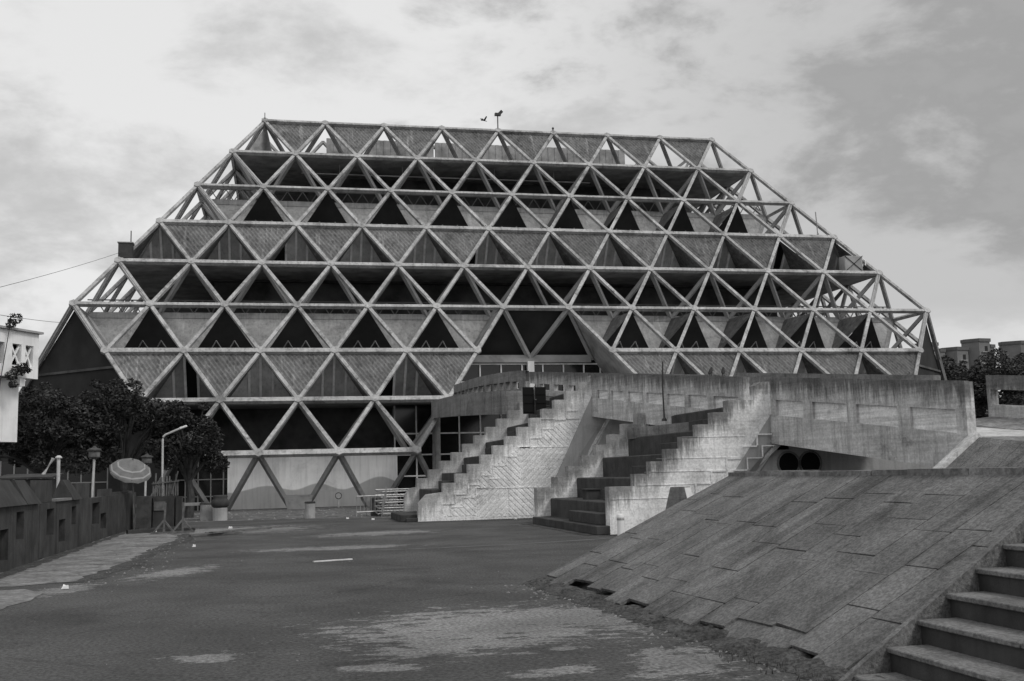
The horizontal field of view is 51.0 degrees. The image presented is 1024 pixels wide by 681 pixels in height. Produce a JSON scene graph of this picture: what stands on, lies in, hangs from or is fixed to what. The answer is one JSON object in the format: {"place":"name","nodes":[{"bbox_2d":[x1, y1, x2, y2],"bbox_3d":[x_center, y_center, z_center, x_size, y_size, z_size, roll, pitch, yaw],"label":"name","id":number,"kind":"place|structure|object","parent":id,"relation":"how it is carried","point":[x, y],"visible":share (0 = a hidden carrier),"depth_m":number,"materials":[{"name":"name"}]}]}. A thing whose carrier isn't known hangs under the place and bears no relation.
{"place":"outdoors","nodes":[
{"label":"outdoors","id":0,"kind":"place"},
{"bbox_2d":[0,589,41,609],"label":"pavement","id":1,"kind":"structure","parent":0,"point":[9,597],"depth_m":18.70,"materials":[{"name":"grey concrete"}]},
{"bbox_2d":[0,533,177,586],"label":"pavement","id":2,"kind":"structure","parent":0,"point":[70,567],"depth_m":26.94,"materials":[{"name":"grey concrete"}]},
{"bbox_2d":[0,528,135,578],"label":"dirt strip","id":3,"kind":"object","parent":2,"relation":"on","point":[30,565],"visible":0.79,"depth_m":28.03,"materials":[{"name":"soil"}]},
{"bbox_2d":[151,503,175,533],"bbox_3d":[-13.023,6.650,40.166,0.900,1.141,0.195,0,-7,-12],"label":"trestle stand","id":4,"kind":"object","parent":2,"relation":"on","point":[164,522],"visible":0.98,"depth_m":40.14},
{"bbox_2d":[0,518,813,680],"bbox_3d":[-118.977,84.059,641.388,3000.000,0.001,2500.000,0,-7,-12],"label":"ground","id":5,"kind":"structure","parent":0,"point":[203,615],"depth_m":14.95,"materials":[{"name":"grey asphalt"}]},
{"bbox_2d":[0,325,43,442],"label":"white building","id":6,"kind":"structure","parent":5,"relation":"on","point":[22,345],"depth_m":45.43,"materials":[{"name":"paint"}]},
{"bbox_2d":[0,313,31,387],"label":"climbing plant","id":7,"kind":"object","parent":6,"relation":"attached to","point":[27,369],"visible":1,"depth_m":44.73,"materials":[{"name":"grey plant"}]},
{"bbox_2d":[0,473,63,496],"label":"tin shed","id":8,"kind":"structure","parent":5,"relation":"on","point":[27,478],"depth_m":41.13,"materials":[{"name":"metal"}]},
{"bbox_2d":[42,458,54,478],"bbox_3d":[-18.275,6.096,42.165,0.565,2.988,0.285,0,-7,-12],"label":"leaning pipe","id":9,"kind":"object","parent":5,"relation":"on","point":[46,469],"visible":0.27,"depth_m":42.30,"materials":[{"name":"metal"}]},
{"bbox_2d":[55,455,61,487],"bbox_3d":[-16.301,5.612,38.527,0.240,2.960,0.228,0,-7,-12],"label":"white post","id":10,"kind":"object","parent":5,"relation":"on","point":[58,457],"visible":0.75,"depth_m":38.60,"materials":[{"name":"metal"}]},
{"bbox_2d":[0,480,135,572],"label":"boarded wall","id":11,"kind":"structure","parent":5,"relation":"on","point":[38,521],"depth_m":29.47,"materials":[{"name":"black"}]},
{"bbox_2d":[87,446,101,496],"bbox_3d":[-16.581,5.894,42.554,0.560,3.403,0.560,0,-7,-12],"label":"lantern post","id":12,"kind":"object","parent":5,"relation":"on","point":[94,453],"visible":0.74,"depth_m":42.56,"materials":[{"name":"metal"}]},
{"bbox_2d":[59,533,192,582],"bbox_3d":[-10.160,5.965,30.573,1.091,0.001,19.325,0,-7,-10],"label":"gutter","id":13,"kind":"object","parent":5,"relation":"on","point":[153,552],"visible":0.98,"depth_m":26.79,"materials":[{"name":"concrete"}]},
{"bbox_2d":[109,458,150,529],"bbox_3d":[-15.257,6.153,42.894,1.614,2.912,1.384,0,-7,-12],"label":"market umbrella","id":14,"kind":"object","parent":5,"relation":"on","point":[130,470],"visible":0.96,"depth_m":42.63,"materials":[{"name":"fabric"}]},
{"bbox_2d":[141,453,152,495],"bbox_3d":[-16.556,6.735,48.636,0.560,3.222,0.560,0,-7,-12],"label":"lantern post","id":15,"kind":"object","parent":5,"relation":"on","point":[147,459],"visible":0.59,"depth_m":48.62,"materials":[{"name":"metal"}]},
{"bbox_2d":[136,471,182,528],"bbox_3d":[-14.696,6.660,44.870,1.800,2.356,0.900,0,-7,-12],"label":"boarded kiosk","id":16,"kind":"object","parent":5,"relation":"on","point":[149,511],"visible":0.94,"depth_m":44.48,"materials":[{"name":"wood"}]},
{"bbox_2d":[126,526,195,533],"bbox_3d":[-13.711,7.340,41.654,2.639,0.150,1.040,4,-9,-35],"label":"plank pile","id":17,"kind":"object","parent":5,"relation":"on","point":[146,530],"visible":0.81,"depth_m":41.18,"materials":[{"name":"wood"}]},
{"bbox_2d":[170,502,194,532],"bbox_3d":[-12.450,6.689,40.593,0.900,1.140,0.195,0,-7,-12],"label":"trestle stand","id":18,"kind":"object","parent":5,"relation":"on","point":[183,521],"visible":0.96,"depth_m":40.57,"materials":[{"name":"grey wood"}]},
{"bbox_2d":[189,525,289,536],"bbox_3d":[-10.218,7.083,40.286,1.637,0.135,6.497,-2,-7,8],"label":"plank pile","id":19,"kind":"object","parent":5,"relation":"on","point":[234,531],"visible":1,"depth_m":38.34,"materials":[{"name":"grey wood"}]},
{"bbox_2d":[135,504,403,523],"bbox_3d":[-15.443,9.862,61.072,27.478,0.001,23.800,-1,-7,-2],"label":"gravel apron","id":20,"kind":"object","parent":5,"relation":"on","point":[319,514],"visible":0.14,"depth_m":58.48,"materials":[{"name":"grey gravel"}]},
{"bbox_2d":[0,381,119,478],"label":"broadleaf tree","id":21,"kind":"object","parent":20,"relation":"on","point":[35,445],"visible":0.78,"depth_m":52.55,"materials":[{"name":"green plant"}]},
{"bbox_2d":[60,377,194,490],"bbox_3d":[-20.102,5.575,55.691,6.895,7.462,5.580,0,-7,-12],"label":"broadleaf tree","id":22,"kind":"object","parent":20,"relation":"on","point":[115,409],"visible":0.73,"depth_m":55.09,"materials":[{"name":"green plant"}]},
{"bbox_2d":[161,425,186,476],"bbox_3d":[-16.609,6.508,52.749,1.204,4.681,0.170,-1,-7,-7],"label":"street lamp","id":23,"kind":"object","parent":20,"relation":"on","point":[162,453],"visible":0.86,"depth_m":52.78,"materials":[{"name":"metal"}]},
{"bbox_2d":[143,402,229,517],"bbox_3d":[-17.357,6.338,57.176,4.563,6.187,5.134,0,-7,-12],"label":"broadleaf tree","id":24,"kind":"object","parent":20,"relation":"on","point":[195,449],"visible":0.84,"depth_m":56.71,"materials":[{"name":"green plant"}]},
{"bbox_2d":[184,502,200,505],"bbox_3d":[-16.611,8.445,52.837,3.700,0.860,0.600,0,-7,-12],"label":"stone bench","id":25,"kind":"object","parent":20,"relation":"on","point":[192,504],"visible":0.02,"depth_m":52.78,"materials":[{"name":"concrete"}]},
{"bbox_2d":[200,502,212,519],"bbox_3d":[-14.984,8.405,52.882,0.756,0.870,0.737,0,-7,-12],"label":"concrete pedestal","id":26,"kind":"object","parent":20,"relation":"on","point":[206,510],"visible":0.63,"depth_m":52.58,"materials":[{"name":"grey concrete"}]},
{"bbox_2d":[211,495,229,520],"bbox_3d":[-14.124,8.095,51.972,0.884,1.220,0.862,0,-7,-12],"label":"concrete pedestal","id":27,"kind":"object","parent":20,"relation":"on","point":[219,504],"visible":1,"depth_m":51.69,"materials":[{"name":"white concrete"}]},
{"bbox_2d":[284,494,312,508],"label":"concrete trough","id":28,"kind":"object","parent":20,"relation":"on","point":[295,501],"visible":0.75,"depth_m":68.00,"materials":[{"name":"grey concrete"}]},
{"bbox_2d":[304,501,314,517],"bbox_3d":[-9.776,8.194,51.964,0.525,0.810,0.512,0,-7,-12],"label":"concrete pedestal","id":29,"kind":"object","parent":20,"relation":"on","point":[309,509],"visible":0.96,"depth_m":51.76,"materials":[{"name":"grey concrete"}]},
{"bbox_2d":[356,495,393,516],"bbox_3d":[-6.622,8.016,52.045,1.958,1.018,0.600,2,-8,-26],"label":"crowd barrier","id":30,"kind":"object","parent":20,"relation":"on","point":[371,504],"visible":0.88,"depth_m":51.99,"materials":[{"name":"metal"}]},
{"bbox_2d":[370,497,381,515],"bbox_3d":[-6.724,8.230,53.233,0.600,0.900,0.585,0,-7,-12],"label":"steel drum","id":31,"kind":"object","parent":20,"relation":"on","point":[373,508],"visible":0.48,"depth_m":52.99,"materials":[{"name":"black metal"}]},
{"bbox_2d":[366,494,403,515],"bbox_3d":[-6.249,8.138,52.931,1.956,1.047,0.602,1,-8,-21],"label":"crowd barrier","id":32,"kind":"object","parent":20,"relation":"on","point":[381,504],"visible":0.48,"depth_m":52.74,"materials":[{"name":"metal"}]},
{"bbox_2d":[375,508,403,516],"bbox_3d":[-5.612,8.392,52.101,1.960,0.602,1.053,1,-7,-18],"label":"crowd barrier","id":33,"kind":"object","parent":20,"relation":"on","point":[388,512],"visible":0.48,"depth_m":51.84,"materials":[{"name":"metal"}]},
{"bbox_2d":[376,502,403,514],"bbox_3d":[-5.622,8.149,52.249,1.960,0.602,1.054,1,-8,-21],"label":"crowd barrier","id":34,"kind":"object","parent":33,"relation":"on","point":[389,507],"visible":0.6,"depth_m":52.05,"materials":[{"name":"metal"}]},
{"bbox_2d":[374,497,403,509],"bbox_3d":[-5.631,7.905,52.396,1.960,0.603,1.056,2,-8,-25],"label":"crowd barrier","id":35,"kind":"object","parent":34,"relation":"on","point":[380,502],"visible":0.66,"depth_m":52.21,"materials":[{"name":"metal"}]},
{"bbox_2d":[377,491,403,503],"bbox_3d":[-5.640,7.661,52.541,1.960,0.603,1.057,2,-8,-28],"label":"crowd barrier","id":36,"kind":"object","parent":35,"relation":"on","point":[384,494],"visible":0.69,"depth_m":52.19,"materials":[{"name":"metal"}]},
{"bbox_2d":[374,485,415,497],"bbox_3d":[-5.647,7.417,52.685,1.960,0.603,1.058,3,-8,-31],"label":"crowd barrier","id":37,"kind":"object","parent":36,"relation":"on","point":[386,489],"visible":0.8,"depth_m":52.64,"materials":[{"name":"metal"}]},
{"bbox_2d":[313,558,352,561],"bbox_3d":[-4.171,5.118,24.999,0.950,0.026,0.080,3,-8,-30],"label":"white batten","id":38,"kind":"object","parent":5,"relation":"on","point":[332,560],"visible":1,"depth_m":24.96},
{"bbox_2d":[44,506,811,680],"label":"loose stones","id":39,"kind":"object","parent":5,"relation":"on","point":[652,634],"visible":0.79,"depth_m":15.66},
{"bbox_2d":[0,118,946,510],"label":"exhibition hall","id":40,"kind":"structure","parent":5,"relation":"on","point":[348,308],"depth_m":81.58,"materials":[{"name":"concrete"}]},
{"bbox_2d":[117,231,134,257],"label":"junction box","id":41,"kind":"object","parent":40,"relation":"attached to","point":[125,249],"visible":0.96,"depth_m":75.53,"materials":[{"name":"metal"}]},
{"bbox_2d":[1,252,119,286],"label":"overhead wire","id":42,"kind":"object","parent":41,"relation":"attached to","point":[54,272],"visible":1,"depth_m":58.55,"materials":[{"name":"metal"}]},
{"bbox_2d":[134,227,184,258],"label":"window","id":43,"kind":"structure","parent":40,"relation":"in","point":[160,247],"depth_m":79.53,"materials":[{"name":"paint"}]},
{"bbox_2d":[148,356,213,397],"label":"window","id":44,"kind":"structure","parent":40,"relation":"in","point":[182,381],"depth_m":71.85,"materials":[{"name":"glass"}]},
{"bbox_2d":[199,227,255,259],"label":"window","id":45,"kind":"structure","parent":40,"relation":"in","point":[228,246],"depth_m":80.53,"materials":[{"name":"paint"}]},
{"bbox_2d":[227,356,291,396],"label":"window","id":46,"kind":"structure","parent":40,"relation":"in","point":[259,381],"depth_m":72.91,"materials":[{"name":"glass"}]},
{"bbox_2d":[268,229,324,261],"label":"window","id":47,"kind":"structure","parent":40,"relation":"in","point":[296,248],"depth_m":81.56,"materials":[{"name":"paint"}]},
{"bbox_2d":[304,356,367,396],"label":"window","id":48,"kind":"structure","parent":40,"relation":"in","point":[334,380],"depth_m":73.95,"materials":[{"name":"glass"}]},
{"bbox_2d":[337,230,391,262],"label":"window","id":49,"kind":"structure","parent":40,"relation":"in","point":[362,249],"depth_m":82.60,"materials":[{"name":"paint"}]},
{"bbox_2d":[380,356,440,395],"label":"window","id":50,"kind":"structure","parent":40,"relation":"in","point":[408,380],"depth_m":74.97,"materials":[{"name":"glass"}]},
{"bbox_2d":[403,232,456,263],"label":"window","id":51,"kind":"structure","parent":40,"relation":"in","point":[427,250],"depth_m":83.62,"materials":[{"name":"paint"}]},
{"bbox_2d":[468,234,520,264],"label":"window","id":52,"kind":"structure","parent":40,"relation":"in","point":[490,251],"depth_m":84.62,"materials":[{"name":"paint"}]},
{"bbox_2d":[494,110,502,127],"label":"roof floodlight","id":53,"kind":"object","parent":40,"relation":"on","point":[500,112],"visible":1,"depth_m":92.73,"materials":[{"name":"metal"}]},
{"bbox_2d":[532,235,582,265],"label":"window","id":54,"kind":"structure","parent":40,"relation":"in","point":[551,253],"depth_m":85.64,"materials":[{"name":"paint"}]},
{"bbox_2d":[594,236,642,266],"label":"window","id":55,"kind":"structure","parent":40,"relation":"in","point":[612,254],"depth_m":86.63,"materials":[{"name":"paint"}]},
{"bbox_2d":[654,237,701,267],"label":"window","id":56,"kind":"structure","parent":40,"relation":"in","point":[670,255],"depth_m":87.61,"materials":[{"name":"paint"}]},
{"bbox_2d":[669,356,696,373],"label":"window","id":57,"kind":"structure","parent":40,"relation":"in","point":[679,367],"depth_m":78.47,"materials":[{"name":"glass"}]},
{"bbox_2d":[713,240,759,268],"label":"window","id":58,"kind":"structure","parent":40,"relation":"in","point":[728,256],"depth_m":88.55,"materials":[{"name":"paint"}]},
{"bbox_2d":[733,356,758,375],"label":"window","id":59,"kind":"structure","parent":40,"relation":"in","point":[743,366],"depth_m":79.49,"materials":[{"name":"glass"}]},
{"bbox_2d":[770,241,815,269],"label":"window","id":60,"kind":"structure","parent":40,"relation":"in","point":[784,258],"depth_m":89.47,"materials":[{"name":"glass"}]},
{"bbox_2d":[797,357,822,373],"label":"window","id":61,"kind":"structure","parent":40,"relation":"in","point":[805,367],"depth_m":80.39,"materials":[{"name":"glass"}]},
{"bbox_2d":[826,243,870,270],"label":"window","id":62,"kind":"structure","parent":40,"relation":"in","point":[833,264],"depth_m":90.74,"materials":[{"name":"glass"}]},
{"bbox_2d":[839,256,865,270],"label":"air cooler","id":63,"kind":"object","parent":40,"relation":"attached to","point":[852,263],"visible":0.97,"depth_m":87.60,"materials":[{"name":"metal"}]},
{"bbox_2d":[858,357,884,374],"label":"window","id":64,"kind":"structure","parent":40,"relation":"in","point":[866,367],"depth_m":81.32,"materials":[{"name":"glass"}]},
{"bbox_2d":[424,518,525,521],"bbox_3d":[-1.252,7.544,45.193,5.620,0.001,0.600,0,-7,-12],"label":"dirt strip","id":65,"kind":"object","parent":5,"relation":"on","point":[463,520],"visible":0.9,"depth_m":45.15,"materials":[{"name":"soil"}]},
{"bbox_2d":[391,376,632,521],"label":"bleacher staircase","id":66,"kind":"structure","parent":5,"relation":"on","point":[503,468],"depth_m":46.31,"materials":[{"name":"concrete"}]},
{"bbox_2d":[522,386,545,413],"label":"steel gate","id":67,"kind":"structure","parent":66,"relation":"attached to","point":[530,394],"depth_m":49.56,"materials":[{"name":"black metal"}]},
{"bbox_2d":[529,523,590,535],"bbox_3d":[1.473,6.417,36.605,0.521,0.001,8.851,0,-7,-12],"label":"dirt strip","id":68,"kind":"object","parent":5,"relation":"on","point":[565,530],"visible":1,"depth_m":36.04,"materials":[{"name":"soil"}]},
{"bbox_2d":[617,514,624,535],"bbox_3d":[3.256,5.515,32.169,0.232,0.640,0.226,0,-7,-12],"label":"bollard","id":69,"kind":"object","parent":5,"relation":"on","point":[620,524],"visible":0.92,"depth_m":32.08,"materials":[{"name":"white paint"}]},
{"bbox_2d":[533,382,787,534],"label":"bleacher staircase","id":70,"kind":"structure","parent":5,"relation":"on","point":[636,470],"depth_m":34.00,"materials":[{"name":"concrete"}]},
{"bbox_2d":[662,361,666,420],"bbox_3d":[5.654,1.894,40.181,0.185,2.232,0.185,-3,-7,10],"label":"thin pole","id":71,"kind":"object","parent":70,"relation":"on","point":[664,419],"visible":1,"depth_m":40.16,"materials":[{"name":"metal"}]},
{"bbox_2d":[530,583,833,680],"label":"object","id":72,"kind":"object","parent":5,"relation":"on","point":[724,654],"visible":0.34,"depth_m":10.51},
{"bbox_2d":[520,577,885,680],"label":"soil ridge","id":73,"kind":"structure","parent":5,"relation":"on","point":[756,648],"depth_m":12.14,"materials":[{"name":"grey soil"}]},
{"bbox_2d":[761,445,933,470],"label":"culvert wall","id":74,"kind":"structure","parent":5,"relation":"on","point":[791,458],"depth_m":34.77,"materials":[{"name":"concrete"}]},
{"bbox_2d":[462,371,1023,465],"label":"ramp bridge","id":75,"kind":"structure","parent":74,"relation":"on","point":[928,420],"depth_m":31.58,"materials":[{"name":"concrete"}]},
{"bbox_2d":[431,370,549,417],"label":"landing balcony","id":76,"kind":"structure","parent":75,"relation":"attached to","point":[505,395],"depth_m":54.76,"materials":[{"name":"concrete"}]},
{"bbox_2d":[838,516,1023,680],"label":"stone staircase","id":77,"kind":"structure","parent":5,"relation":"on","point":[966,623],"depth_m":9.59,"materials":[{"name":"grey stone"}]},
{"bbox_2d":[933,432,980,467],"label":"sloping kerb","id":78,"kind":"structure","parent":5,"relation":"on","point":[957,450],"depth_m":25.67,"materials":[{"name":"concrete"}]},
{"bbox_2d":[941,355,990,417],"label":"broadleaf tree","id":79,"kind":"object","parent":5,"relation":"on","point":[957,373],"visible":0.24,"depth_m":143.01,"materials":[{"name":"black plant"}]},
{"bbox_2d":[952,360,979,395],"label":"broadleaf tree","id":80,"kind":"object","parent":5,"relation":"on","point":[960,363],"depth_m":150.64,"materials":[{"name":"black plant"}]},
{"bbox_2d":[970,347,1023,418],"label":"broadleaf tree","id":81,"kind":"object","parent":5,"relation":"on","point":[1008,366],"visible":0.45,"depth_m":142.63,"materials":[{"name":"black plant"}]},
{"bbox_2d":[1000,353,1023,403],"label":"broadleaf tree","id":82,"kind":"object","parent":5,"relation":"on","point":[1017,355],"visible":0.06,"depth_m":151.77,"materials":[{"name":"black plant"}]},
{"bbox_2d":[0,0,1023,393],"label":"sky","id":83,"kind":"structure","parent":0,"point":[899,124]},
{"bbox_2d":[665,487,691,509],"bbox_3d":[5.032,5.071,32.032,1.207,1.400,0.461,-7,-9,37],"label":"tapered block","id":84,"kind":"object","parent":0,"point":[676,495],"depth_m":31.96,"materials":[{"name":"concrete"}]},
{"bbox_2d":[571,581,814,656],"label":"embankment","id":85,"kind":"structure","parent":0,"point":[582,585],"depth_m":17.37,"materials":[{"name":"stone"}]},
{"bbox_2d":[728,467,1023,475],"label":"embankment kerb","id":86,"kind":"structure","parent":85,"relation":"on","point":[972,471],"depth_m":14.49,"materials":[{"name":"grey concrete"}]},
{"bbox_2d":[546,474,1023,668],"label":"embankment paving","id":87,"kind":"structure","parent":0,"point":[848,572],"depth_m":13.16,"materials":[{"name":"stone"}]},
{"bbox_2d":[939,348,945,357],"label":"apartment block","id":88,"kind":"structure","parent":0,"point":[942,352],"depth_m":292.32,"materials":[{"name":"concrete"}]},
{"bbox_2d":[939,347,968,370],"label":"apartment block","id":89,"kind":"structure","parent":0,"point":[958,354],"depth_m":292.55,"materials":[{"name":"concrete"}]},
{"bbox_2d":[960,338,990,414],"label":"apartment block","id":90,"kind":"structure","parent":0,"point":[978,346],"depth_m":293.22,"materials":[{"name":"concrete"}]},
{"bbox_2d":[946,437,1023,467],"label":"embankment","id":91,"kind":"structure","parent":0,"point":[979,452],"depth_m":24.84,"materials":[{"name":"concrete"}]},
{"bbox_2d":[990,344,995,355],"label":"apartment block","id":92,"kind":"structure","parent":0,"point":[992,346],"depth_m":295.66,"materials":[{"name":"concrete"}]},
{"bbox_2d":[976,416,1023,440],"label":"paved ramp","id":93,"kind":"structure","parent":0,"point":[1003,423],"depth_m":31.29,"materials":[{"name":"grey concrete"}]},
{"bbox_2d":[985,375,1023,417],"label":"ramp parapet","id":94,"kind":"structure","parent":93,"relation":"on","point":[995,384],"depth_m":32.94,"materials":[{"name":"concrete"}]},
{"bbox_2d":[998,340,1023,367],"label":"apartment block","id":95,"kind":"structure","parent":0,"point":[1013,348],"depth_m":296.10,"materials":[{"name":"concrete"}]}
]}

